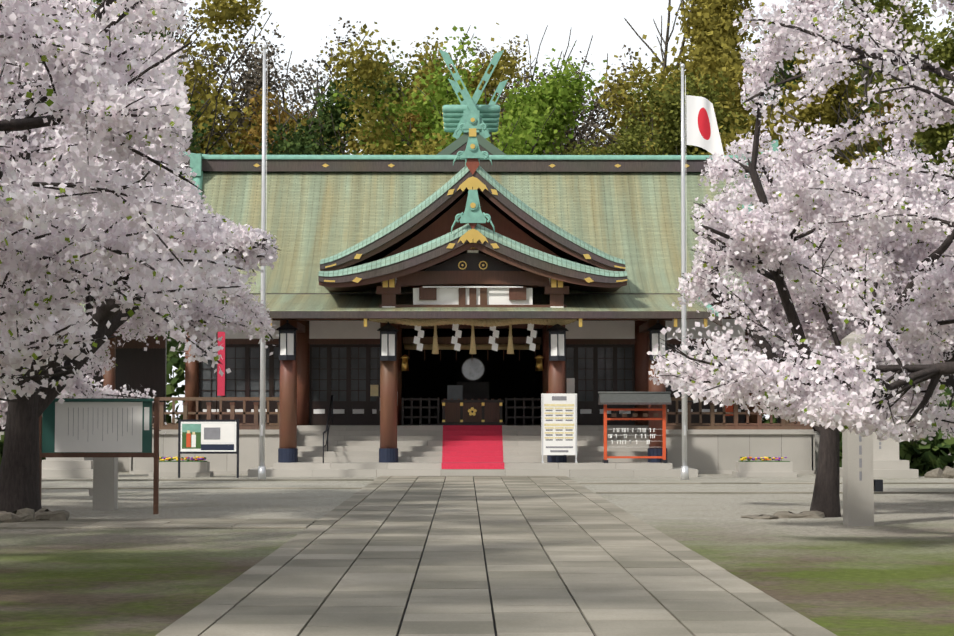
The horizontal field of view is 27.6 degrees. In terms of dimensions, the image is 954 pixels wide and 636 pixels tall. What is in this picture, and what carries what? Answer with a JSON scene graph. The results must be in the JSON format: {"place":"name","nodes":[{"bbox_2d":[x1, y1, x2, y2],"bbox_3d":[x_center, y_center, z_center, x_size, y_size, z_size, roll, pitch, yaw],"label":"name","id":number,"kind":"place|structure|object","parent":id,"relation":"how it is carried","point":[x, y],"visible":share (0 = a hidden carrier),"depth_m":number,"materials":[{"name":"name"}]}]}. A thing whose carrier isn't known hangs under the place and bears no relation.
{"place":"outdoors","nodes":[
{"label":"outdoors","id":0,"kind":"place"},
{"bbox_2d":[0,0,148,136],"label":"cherry","id":1,"kind":"object","parent":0,"point":[12,17],"depth_m":19.87,"materials":[{"name":"pink plant"}]},
{"bbox_2d":[0,0,272,417],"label":"cherry","id":2,"kind":"object","parent":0,"point":[16,209],"depth_m":20.14,"materials":[{"name":"plant"}]},
{"bbox_2d":[30,299,252,395],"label":"cherry leaves","id":3,"kind":"object","parent":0,"point":[201,321],"visible":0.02,"depth_m":38.54,"materials":[{"name":"green plant"}]},
{"bbox_2d":[29,182,275,433],"bbox_3d":[-11.846,-1.395,38.812,15.042,10.490,20.135,-1,-3,24],"label":"cherry","id":4,"kind":"object","parent":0,"point":[97,393],"depth_m":39.08,"materials":[{"name":"plant"}]},
{"bbox_2d":[152,210,184,357],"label":"tree","id":5,"kind":"object","parent":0,"point":[176,324],"depth_m":81.51,"materials":[{"name":"green plant"}]},
{"bbox_2d":[24,0,395,250],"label":"tree","id":6,"kind":"object","parent":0,"point":[305,145],"depth_m":89.44,"materials":[{"name":"green plant"}]},
{"bbox_2d":[62,0,377,154],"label":"tree","id":7,"kind":"object","parent":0,"point":[236,12],"depth_m":99.29,"materials":[{"name":"green plant"}]},
{"bbox_2d":[122,4,368,149],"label":"tree","id":8,"kind":"object","parent":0,"point":[252,79],"depth_m":107.55,"materials":[{"name":"green plant"}]},
{"bbox_2d":[195,61,441,154],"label":"tree","id":9,"kind":"object","parent":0,"point":[271,121],"depth_m":98.84,"materials":[{"name":"green plant"}]},
{"bbox_2d":[247,21,537,154],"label":"tree","id":10,"kind":"object","parent":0,"point":[368,67],"depth_m":87.75,"materials":[{"name":"green plant"}]},
{"bbox_2d":[348,40,551,154],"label":"tree","id":11,"kind":"object","parent":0,"point":[403,74],"depth_m":105.68,"materials":[{"name":"green plant"}]},
{"bbox_2d":[321,25,608,154],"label":"tree","id":12,"kind":"object","parent":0,"point":[530,106],"depth_m":87.20,"materials":[{"name":"green plant"}]},
{"bbox_2d":[0,418,953,635],"bbox_3d":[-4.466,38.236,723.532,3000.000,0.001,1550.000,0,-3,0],"label":"ground","id":13,"kind":"structure","parent":0,"point":[890,572],"depth_m":24.88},
{"bbox_2d":[42,370,92,477],"bbox_3d":[-11.308,2.765,54.010,1.900,3.314,2.200,0,-3,0],"label":"komainu","id":14,"kind":"object","parent":13,"relation":"on","point":[67,467],"depth_m":53.04,"materials":[{"name":"stone"}]},
{"bbox_2d":[39,397,158,513],"bbox_3d":[-6.571,2.384,33.634,2.110,2.020,0.240,0,-3,0],"label":"notice board","id":15,"kind":"object","parent":13,"relation":"on","point":[95,427],"visible":0.94,"depth_m":33.61,"materials":[{"name":"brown wood"}]},
{"bbox_2d":[89,457,117,509],"bbox_3d":[-6.776,2.944,35.206,0.460,1.060,0.380,0,-3,0],"label":"granite post","id":16,"kind":"object","parent":13,"relation":"on","point":[103,492],"visible":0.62,"depth_m":35.02,"materials":[{"name":"grey stone"}]},
{"bbox_2d":[0,0,280,512],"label":"cherry","id":17,"kind":"object","parent":13,"relation":"on","point":[241,236],"depth_m":32.18,"materials":[{"name":"plant"}]},
{"bbox_2d":[0,7,229,394],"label":"cherry leaves","id":18,"kind":"object","parent":17,"relation":"attached to","point":[49,103],"visible":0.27,"depth_m":19.97,"materials":[{"name":"green plant"}]},
{"bbox_2d":[149,456,213,476],"bbox_3d":[-8.260,4.150,54.260,1.700,0.573,0.800,0,-3,0],"label":"planter","id":19,"kind":"object","parent":13,"relation":"on","point":[198,467],"visible":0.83,"depth_m":53.96,"materials":[{"name":"concrete"}]},
{"bbox_2d":[178,419,238,477],"bbox_3d":[-7.379,3.582,53.388,1.670,1.620,0.112,0,-3,0],"label":"information board","id":20,"kind":"object","parent":13,"relation":"on","point":[208,436],"visible":1,"depth_m":53.35,"materials":[{"name":"black metal"}]},
{"bbox_2d":[258,45,266,478],"bbox_3d":[-5.745,-1.536,52.161,0.214,11.720,0.220,0,-3,0],"label":"flag pole","id":21,"kind":"object","parent":13,"relation":"on","point":[261,470],"visible":0.85,"depth_m":52.07,"materials":[{"name":"metal"}]},
{"bbox_2d":[129,112,814,476],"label":"shrine building","id":22,"kind":"structure","parent":13,"relation":"on","point":[472,233],"depth_m":57.80,"materials":[{"name":"brown wood"}]},
{"bbox_2d":[276,320,667,360],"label":"lanterns","id":23,"kind":"object","parent":22,"relation":"attached to","point":[388,342],"visible":0.85,"depth_m":55.65,"materials":[{"name":"black metal"}]},
{"bbox_2d":[370,337,574,424],"bbox_3d":[-0.163,2.046,62.530,6.300,2.790,6.600,0,-3,0],"label":"hall interior","id":24,"kind":"object","parent":22,"relation":"on","point":[473,369],"visible":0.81,"depth_m":61.47,"materials":[{"name":"black wood"}]},
{"bbox_2d":[441,425,503,468],"bbox_3d":[-0.127,3.764,56.986,1.780,1.210,4.900,0,-3,0],"label":"carpet","id":25,"kind":"object","parent":22,"relation":"on","point":[472,446],"visible":0.98,"depth_m":57.11,"materials":[{"name":"red carpet"}]},
{"bbox_2d":[441,399,503,424],"bbox_3d":[-0.148,2.912,60.133,1.940,0.820,1.000,0,-3,0],"label":"offering box","id":26,"kind":"object","parent":22,"relation":"on","point":[478,411],"visible":0.98,"depth_m":59.67,"materials":[{"name":"brown wood"}]},
{"bbox_2d":[369,319,576,353],"bbox_3d":[-0.119,0.462,55.871,5.983,1.142,0.267,0,-3,0],"label":"shimenawa rope","id":27,"kind":"object","parent":22,"relation":"attached to","point":[492,324],"visible":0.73,"depth_m":55.81,"materials":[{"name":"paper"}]},
{"bbox_2d":[216,332,732,419],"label":"banners","id":28,"kind":"object","parent":22,"relation":"attached to","point":[220,385],"visible":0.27,"depth_m":57.70,"materials":[{"name":"red fabric"}]},
{"bbox_2d":[175,49,777,326],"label":"roofs","id":29,"kind":"structure","parent":22,"relation":"on","point":[627,208],"depth_m":63.98,"materials":[{"name":"green metal"}]},
{"bbox_2d":[151,395,809,462],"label":"railings","id":30,"kind":"object","parent":22,"relation":"on","point":[712,413],"visible":0.54,"depth_m":57.16,"materials":[{"name":"brown wood"}]},
{"bbox_2d":[541,393,577,462],"bbox_3d":[2.352,3.150,55.532,1.020,1.980,0.500,0,-3,0],"label":"sign board","id":31,"kind":"object","parent":22,"relation":"on","point":[558,423],"visible":1,"depth_m":55.52,"materials":[{"name":"metal"}]},
{"bbox_2d":[598,392,670,462],"bbox_3d":[4.503,3.118,55.447,2.080,2.035,0.840,0,-3,0],"label":"votive rack","id":32,"kind":"object","parent":22,"relation":"on","point":[663,399],"visible":1,"depth_m":55.40,"materials":[{"name":"red wood"}]},
{"bbox_2d":[0,280,953,470],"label":"side corridors","id":33,"kind":"object","parent":13,"relation":"on","point":[139,368],"visible":0.08,"depth_m":63.37,"materials":[{"name":"wood"}]},
{"bbox_2d":[0,321,953,475],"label":"hedges","id":34,"kind":"object","parent":13,"relation":"on","point":[923,459],"visible":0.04,"depth_m":55.39,"materials":[{"name":"green plant"}]},
{"bbox_2d":[0,466,953,522],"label":"rocks","id":35,"kind":"object","parent":13,"relation":"on","point":[30,515],"visible":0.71,"depth_m":31.22,"materials":[{"name":"grey stone"}]},
{"bbox_2d":[156,476,836,635],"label":"path slabs","id":36,"kind":"structure","parent":13,"relation":"on","point":[620,571],"depth_m":20.07,"materials":[{"name":"grey stone"}]},
{"bbox_2d":[680,63,724,479],"bbox_3d":[6.078,-1.283,52.225,1.260,11.220,0.220,0,-3,0],"label":"flag pole","id":37,"kind":"object","parent":13,"relation":"on","point":[700,122],"visible":0.98,"depth_m":52.39,"materials":[{"name":"metal"}]},
{"bbox_2d":[732,457,796,476],"bbox_3d":[8.040,4.159,54.366,1.700,0.566,0.800,0,-3,0],"label":"planter","id":38,"kind":"object","parent":13,"relation":"on","point":[764,467],"visible":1,"depth_m":54.06,"materials":[{"name":"concrete"}]},
{"bbox_2d":[647,0,953,516],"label":"cherry","id":39,"kind":"object","parent":13,"relation":"on","point":[915,316],"depth_m":31.78,"materials":[{"name":"plant"}]},
{"bbox_2d":[841,332,882,525],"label":"stone pillar","id":40,"kind":"structure","parent":13,"relation":"on","point":[861,484],"depth_m":30.02,"materials":[{"name":"stone"}]},
{"bbox_2d":[840,358,918,477],"bbox_3d":[11.091,2.773,54.156,1.900,3.314,2.200,0,-3,0],"label":"komainu","id":41,"kind":"object","parent":13,"relation":"on","point":[888,462],"visible":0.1,"depth_m":53.20,"materials":[{"name":"stone"}]},
{"bbox_2d":[0,479,953,528],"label":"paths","id":42,"kind":"structure","parent":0,"point":[188,524],"depth_m":31.00,"materials":[{"name":"grey stone"}]},
{"bbox_2d":[65,0,953,417],"label":"sky","id":43,"kind":"structure","parent":0,"point":[303,24],"materials":[{"name":"white"}]},
{"bbox_2d":[389,25,648,154],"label":"tree","id":44,"kind":"object","parent":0,"point":[594,120],"depth_m":107.24,"materials":[{"name":"green plant"}]},
{"bbox_2d":[561,100,679,154],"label":"tree","id":45,"kind":"object","parent":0,"point":[633,138],"depth_m":86.98,"materials":[{"name":"green plant"}]},
{"bbox_2d":[449,0,846,177],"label":"tree","id":46,"kind":"object","parent":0,"point":[716,38],"depth_m":100.32,"materials":[{"name":"green plant"}]},
{"bbox_2d":[545,65,842,273],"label":"tree","id":47,"kind":"object","parent":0,"point":[672,131],"depth_m":89.47,"materials":[{"name":"green plant"}]},
{"bbox_2d":[614,0,924,159],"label":"tree","id":48,"kind":"object","parent":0,"point":[790,68],"depth_m":104.14,"materials":[{"name":"green plant"}]},
{"bbox_2d":[654,0,953,444],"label":"cherry","id":49,"kind":"object","parent":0,"point":[838,412],"depth_m":26.84,"materials":[{"name":"plant"}]},
{"bbox_2d":[693,16,918,279],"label":"tree","id":50,"kind":"object","parent":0,"point":[810,112],"depth_m":91.21,"materials":[{"name":"green plant"}]},
{"bbox_2d":[677,0,953,439],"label":"cherry leaves","id":51,"kind":"object","parent":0,"point":[910,226],"visible":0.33,"depth_m":26.73,"materials":[{"name":"green plant"}]},
{"bbox_2d":[690,115,952,422],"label":"cherry leaves","id":52,"kind":"object","parent":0,"point":[829,202],"visible":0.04,"depth_m":36.59,"materials":[{"name":"green plant"}]},
{"bbox_2d":[690,101,953,438],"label":"cherry","id":53,"kind":"object","parent":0,"point":[899,244],"depth_m":37.19,"materials":[{"name":"plant"}]},
{"bbox_2d":[740,0,941,162],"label":"tree","id":54,"kind":"object","parent":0,"point":[907,22],"depth_m":115.09,"materials":[{"name":"green plant"}]},
{"bbox_2d":[767,8,953,216],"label":"tree","id":55,"kind":"object","parent":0,"point":[940,135],"depth_m":88.42,"materials":[{"name":"green plant"}]},
{"bbox_2d":[851,63,919,147],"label":"tree","id":56,"kind":"object","parent":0,"point":[889,104],"depth_m":106.65,"materials":[{"name":"green plant"}]},
{"bbox_2d":[840,130,953,199],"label":"tree","id":57,"kind":"object","parent":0,"point":[879,149],"depth_m":88.86,"materials":[{"name":"plant"}]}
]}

